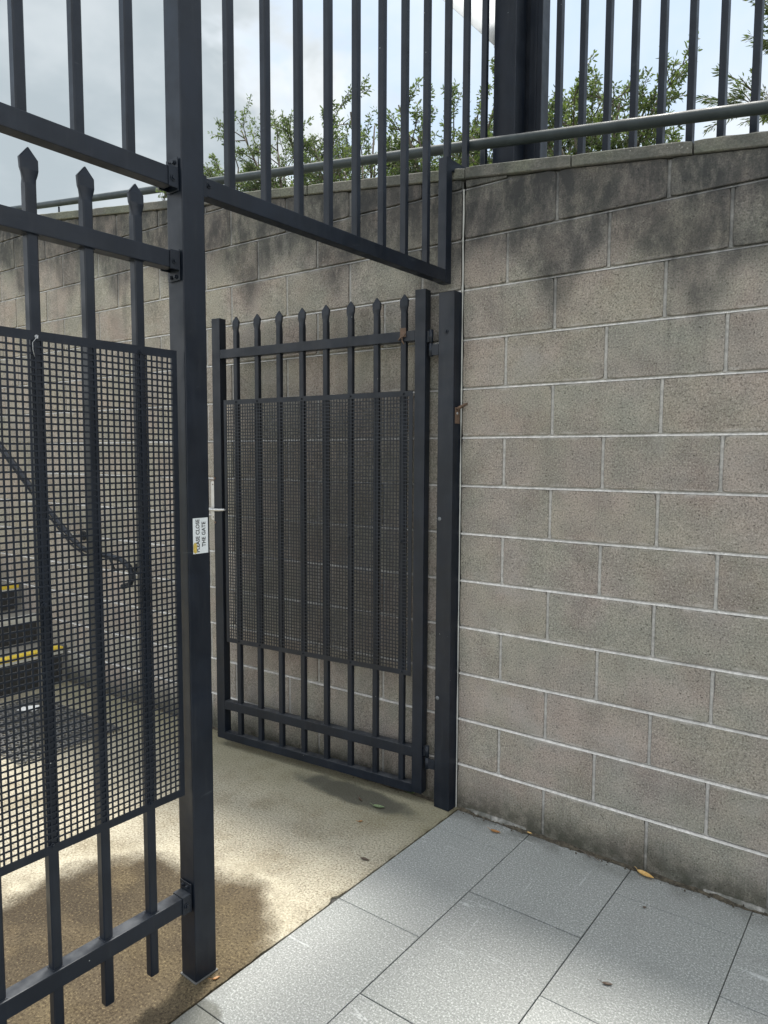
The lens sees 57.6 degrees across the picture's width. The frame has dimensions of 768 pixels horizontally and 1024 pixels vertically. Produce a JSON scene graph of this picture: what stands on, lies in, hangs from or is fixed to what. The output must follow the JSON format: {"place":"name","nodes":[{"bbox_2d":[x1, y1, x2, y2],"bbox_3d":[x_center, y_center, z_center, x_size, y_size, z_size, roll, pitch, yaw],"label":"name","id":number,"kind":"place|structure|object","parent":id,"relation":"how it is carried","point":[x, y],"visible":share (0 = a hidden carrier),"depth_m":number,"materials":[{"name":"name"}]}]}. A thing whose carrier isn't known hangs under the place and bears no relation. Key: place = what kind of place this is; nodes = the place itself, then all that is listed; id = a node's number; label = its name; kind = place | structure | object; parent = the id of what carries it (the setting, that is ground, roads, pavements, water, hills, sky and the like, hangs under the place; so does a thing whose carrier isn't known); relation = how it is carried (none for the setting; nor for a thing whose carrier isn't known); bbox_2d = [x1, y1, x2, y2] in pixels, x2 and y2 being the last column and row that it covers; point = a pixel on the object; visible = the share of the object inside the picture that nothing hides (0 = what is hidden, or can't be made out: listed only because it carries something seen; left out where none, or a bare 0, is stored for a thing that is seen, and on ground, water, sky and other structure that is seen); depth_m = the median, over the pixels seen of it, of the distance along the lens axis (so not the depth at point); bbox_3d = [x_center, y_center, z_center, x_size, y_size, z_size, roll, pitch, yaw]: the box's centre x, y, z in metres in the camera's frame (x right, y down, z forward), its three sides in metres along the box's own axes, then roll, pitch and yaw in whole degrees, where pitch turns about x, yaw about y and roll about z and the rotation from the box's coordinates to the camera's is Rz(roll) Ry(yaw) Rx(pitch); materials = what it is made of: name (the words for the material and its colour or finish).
{"place":"outdoors","nodes":[
{"label":"outdoors","id":0,"kind":"place"},
{"bbox_2d":[0,681,457,1023],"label":"concrete floor","id":1,"kind":"structure","parent":0,"point":[294,840],"depth_m":2.61,"materials":[{"name":"beige concrete"}]},
{"bbox_2d":[0,581,67,695],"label":"staircase","id":2,"kind":"structure","parent":1,"relation":"on","point":[13,642],"depth_m":4.67,"materials":[{"name":"concrete"}]},
{"bbox_2d":[0,696,118,763],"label":"rubber mat","id":3,"kind":"object","parent":1,"relation":"on","point":[31,726],"visible":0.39,"depth_m":3.86,"materials":[{"name":"black rubber"}]},
{"bbox_2d":[18,705,38,710],"bbox_3d":[-2.104,1.169,4.170,0.123,0.003,0.103,1,5,7],"label":"paper scrap","id":4,"kind":"object","parent":3,"relation":"on","point":[24,708],"visible":0.39,"depth_m":4.17,"materials":[{"name":"white paper"}]},
{"bbox_2d":[163,0,217,984],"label":"steel post","id":5,"kind":"object","parent":1,"relation":"on","point":[184,124],"visible":1,"depth_m":1.92,"materials":[{"name":"metal"}]},
{"bbox_2d":[0,0,178,194],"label":"tall fence panel","id":6,"kind":"object","parent":5,"relation":"attached to","point":[20,122],"visible":1,"depth_m":1.63,"materials":[{"name":"metal"}]},
{"bbox_2d":[0,147,191,1023],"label":"picket fence panel","id":7,"kind":"object","parent":5,"relation":"attached to","point":[29,224],"visible":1,"depth_m":1.71,"materials":[{"name":"metal"}]},
{"bbox_2d":[204,0,489,284],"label":"transom panel","id":8,"kind":"object","parent":5,"relation":"attached to","point":[227,195],"visible":0.89,"depth_m":2.40,"materials":[{"name":"metal"}]},
{"bbox_2d":[63,680,767,917],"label":"dirt","id":9,"kind":"structure","parent":1,"relation":"on","point":[654,875],"depth_m":2.67,"materials":[{"name":"brown soil"}]},
{"bbox_2d":[465,808,767,913],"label":"mortar droppings","id":10,"kind":"object","parent":9,"relation":"on","point":[750,906],"visible":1,"depth_m":2.44,"materials":[{"name":"grey concrete"}]},
{"bbox_2d":[434,290,467,810],"bbox_3d":[0.293,0.192,2.939,0.138,2.188,0.074,3,5,27],"label":"gate post","id":11,"kind":"object","parent":1,"relation":"on","point":[450,406],"visible":1,"depth_m":2.92,"materials":[{"name":"metal"}]},
{"bbox_2d":[209,289,438,793],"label":"picket gate","id":12,"kind":"structure","parent":11,"relation":"attached to","point":[426,349],"depth_m":3.24,"materials":[{"name":"metal"}]},
{"bbox_2d":[0,0,767,213],"label":"sky","id":13,"kind":"structure","parent":0,"point":[45,21],"materials":[{"name":"white"}]},
{"bbox_2d":[171,810,767,1023],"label":"pavement","id":14,"kind":"structure","parent":0,"point":[458,917],"depth_m":2.15,"materials":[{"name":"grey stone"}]},
{"bbox_2d":[634,866,653,877],"bbox_3d":[0.947,1.313,2.541,0.026,0.013,0.079,-4,6,-40],"label":"fallen leaf","id":15,"kind":"object","parent":14,"relation":"on","point":[644,873],"visible":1,"depth_m":2.54,"materials":[{"name":"plant"}]},
{"label":"ground","id":16,"kind":"structure","parent":0,"visible":0},
{"bbox_2d":[0,131,767,908],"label":"block wall","id":17,"kind":"structure","parent":16,"relation":"on","point":[612,643],"depth_m":2.69,"materials":[{"name":"concrete"}]},
{"bbox_2d":[0,441,136,588],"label":"stair handrail","id":18,"kind":"object","parent":17,"relation":"attached to","point":[14,468],"visible":0.3,"depth_m":4.36,"materials":[{"name":"metal"}]},
{"bbox_2d":[156,188,166,200],"bbox_3d":[-1.223,-1.784,3.881,0.118,0.130,0.056,4,6,36],"label":"weed","id":19,"kind":"object","parent":17,"relation":"on","point":[165,195],"visible":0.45,"depth_m":3.89,"materials":[{"name":"green plant"}]},
{"bbox_2d":[10,100,767,211],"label":"pipe rail","id":20,"kind":"object","parent":17,"relation":"on","point":[746,109],"visible":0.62,"depth_m":2.77,"materials":[{"name":"metal"}]},
{"bbox_2d":[554,0,764,155],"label":"bar fence panel","id":21,"kind":"object","parent":17,"relation":"attached to","point":[692,60],"visible":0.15,"depth_m":2.68,"materials":[{"name":"metal"}]},
{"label":"bank","id":22,"kind":"structure","parent":0,"visible":0},
{"bbox_2d":[204,128,279,191],"bbox_3d":[-2.008,-4.014,10.690,1.772,3.042,2.100,4,6,36],"label":"tree","id":23,"kind":"object","parent":22,"relation":"on","point":[208,173],"visible":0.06,"depth_m":9.99,"materials":[{"name":"green plant"}]},
{"bbox_2d":[208,84,377,191],"bbox_3d":[-1.181,-3.964,10.032,2.367,3.364,2.310,4,6,36],"label":"tree","id":24,"kind":"object","parent":22,"relation":"on","point":[253,185],"visible":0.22,"depth_m":9.52,"materials":[{"name":"green plant"}]},
{"bbox_2d":[290,74,438,185],"bbox_3d":[-0.190,-3.694,9.238,1.949,3.286,2.057,4,6,36],"label":"tree","id":25,"kind":"object","parent":22,"relation":"on","point":[318,157],"visible":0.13,"depth_m":8.73,"materials":[{"name":"green plant"}]},
{"bbox_2d":[370,57,493,175],"bbox_3d":[0.755,-3.412,8.331,1.854,3.200,1.963,1,5,12],"label":"tree","id":26,"kind":"object","parent":22,"relation":"on","point":[414,166],"visible":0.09,"depth_m":7.97,"materials":[{"name":"green plant"}]},
{"bbox_2d":[493,0,526,163],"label":"corner post","id":27,"kind":"object","parent":22,"relation":"on","point":[509,69],"visible":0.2,"depth_m":3.02,"materials":[{"name":"metal"}]},
{"bbox_2d":[444,0,494,44],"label":"shade sail","id":28,"kind":"object","parent":27,"relation":"attached to","point":[476,13],"visible":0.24,"depth_m":3.44,"materials":[{"name":"fabric"}]},
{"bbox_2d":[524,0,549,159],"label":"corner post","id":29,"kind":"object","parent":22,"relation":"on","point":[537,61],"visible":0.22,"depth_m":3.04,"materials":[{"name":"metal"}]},
{"bbox_2d":[437,64,644,170],"bbox_3d":[1.637,-3.154,7.535,1.942,3.139,1.971,4,6,36],"label":"tree","id":30,"kind":"object","parent":22,"relation":"on","point":[476,162],"visible":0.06,"depth_m":7.30,"materials":[{"name":"green plant"}]},
{"bbox_2d":[547,31,702,156],"bbox_3d":[2.197,-2.955,7.028,1.622,3.052,1.674,1,5,13],"label":"tree","id":31,"kind":"object","parent":22,"relation":"on","point":[649,105],"visible":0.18,"depth_m":6.52,"materials":[{"name":"green plant"}]},
{"bbox_2d":[696,0,767,136],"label":"tree","id":32,"kind":"object","parent":22,"relation":"on","point":[732,97],"visible":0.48,"depth_m":6.12,"materials":[{"name":"green plant"}]}
]}

